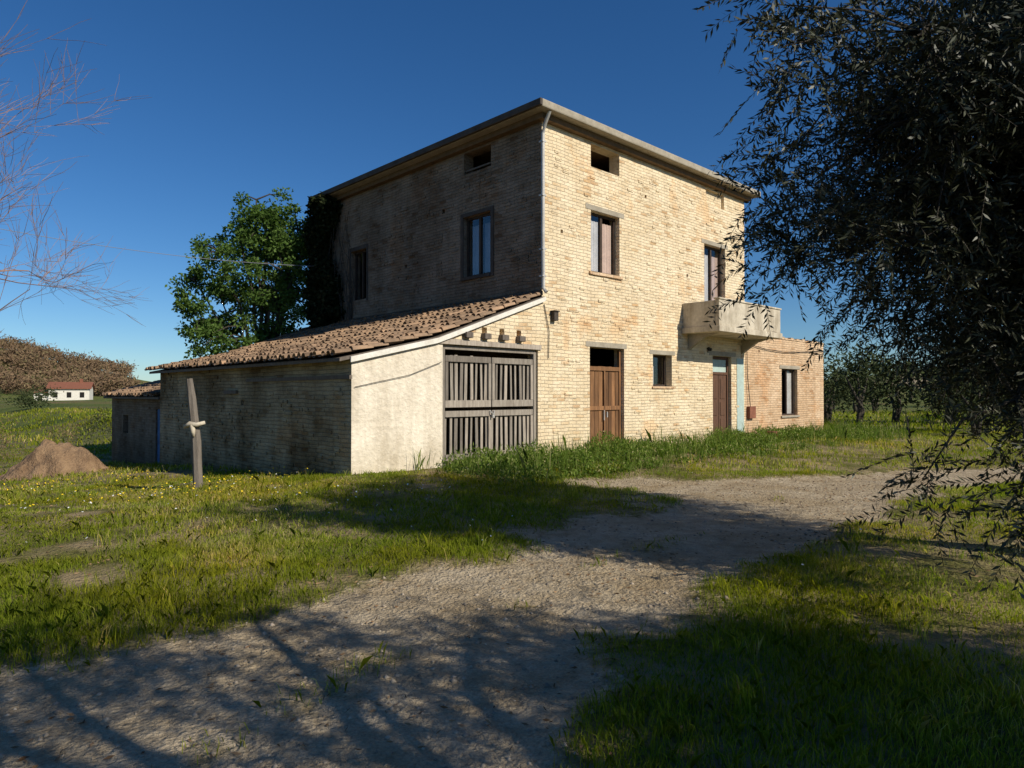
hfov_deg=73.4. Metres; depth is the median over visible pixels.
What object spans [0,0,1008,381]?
sky
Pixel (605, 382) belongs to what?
front door
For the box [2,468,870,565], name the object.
white wildflowers
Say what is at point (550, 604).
dry leaves
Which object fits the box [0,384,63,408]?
green shrubs
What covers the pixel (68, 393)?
windows
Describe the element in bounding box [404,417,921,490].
roadside weeds
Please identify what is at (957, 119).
olive tree
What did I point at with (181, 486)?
yellow wildflowers
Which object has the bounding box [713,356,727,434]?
side entry door
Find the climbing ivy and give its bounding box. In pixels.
[300,191,354,328]
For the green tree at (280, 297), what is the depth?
22.20 m
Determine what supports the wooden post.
on the ground at (920, 556)
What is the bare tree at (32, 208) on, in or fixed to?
on the ground at (920, 556)
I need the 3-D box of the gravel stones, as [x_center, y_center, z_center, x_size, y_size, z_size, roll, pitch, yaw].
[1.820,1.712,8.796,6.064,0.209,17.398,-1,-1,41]
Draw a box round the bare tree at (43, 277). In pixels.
[0,1,150,326]
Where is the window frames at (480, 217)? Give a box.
[355,213,793,414]
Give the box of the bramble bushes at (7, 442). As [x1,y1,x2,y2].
[0,407,111,469]
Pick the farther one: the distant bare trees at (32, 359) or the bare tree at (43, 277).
the distant bare trees at (32, 359)
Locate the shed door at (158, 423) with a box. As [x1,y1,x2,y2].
[157,409,159,462]
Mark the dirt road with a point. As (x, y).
(334, 729)
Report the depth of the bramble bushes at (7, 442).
24.65 m
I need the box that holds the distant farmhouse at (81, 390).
[34,379,94,400]
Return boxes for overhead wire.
[2,229,302,265]
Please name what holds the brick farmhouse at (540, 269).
on the ground at (920, 556)
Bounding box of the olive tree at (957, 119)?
[694,0,1023,598]
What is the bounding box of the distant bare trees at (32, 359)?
[0,331,142,393]
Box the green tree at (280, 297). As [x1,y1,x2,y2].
[165,186,310,358]
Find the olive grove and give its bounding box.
[804,323,1016,437]
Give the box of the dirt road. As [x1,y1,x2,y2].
[0,463,1023,767]
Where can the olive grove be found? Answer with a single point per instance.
(841, 382)
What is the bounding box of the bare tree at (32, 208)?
[0,62,113,336]
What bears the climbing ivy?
attached to the brick farmhouse at (540, 269)
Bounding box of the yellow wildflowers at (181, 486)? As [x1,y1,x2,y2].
[2,466,444,505]
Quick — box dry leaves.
[4,468,1023,767]
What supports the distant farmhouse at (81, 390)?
on the ground at (920, 556)
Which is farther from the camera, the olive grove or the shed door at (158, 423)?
the olive grove
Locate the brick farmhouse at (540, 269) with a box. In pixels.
[144,97,823,474]
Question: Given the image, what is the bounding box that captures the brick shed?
[100,380,159,464]
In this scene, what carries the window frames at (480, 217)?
in the brick farmhouse at (540, 269)
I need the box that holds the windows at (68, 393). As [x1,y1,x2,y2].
[38,392,83,399]
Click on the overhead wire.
(152, 252)
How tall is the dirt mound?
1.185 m
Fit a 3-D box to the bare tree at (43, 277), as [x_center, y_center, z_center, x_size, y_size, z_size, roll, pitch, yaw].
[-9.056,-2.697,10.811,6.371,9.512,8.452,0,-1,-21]
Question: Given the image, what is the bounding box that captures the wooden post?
[183,378,205,488]
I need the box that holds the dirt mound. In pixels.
[0,439,113,480]
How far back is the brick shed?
22.00 m
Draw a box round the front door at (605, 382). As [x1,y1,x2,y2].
[590,350,620,447]
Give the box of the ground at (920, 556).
[0,348,1023,767]
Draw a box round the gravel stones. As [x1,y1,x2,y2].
[0,474,970,767]

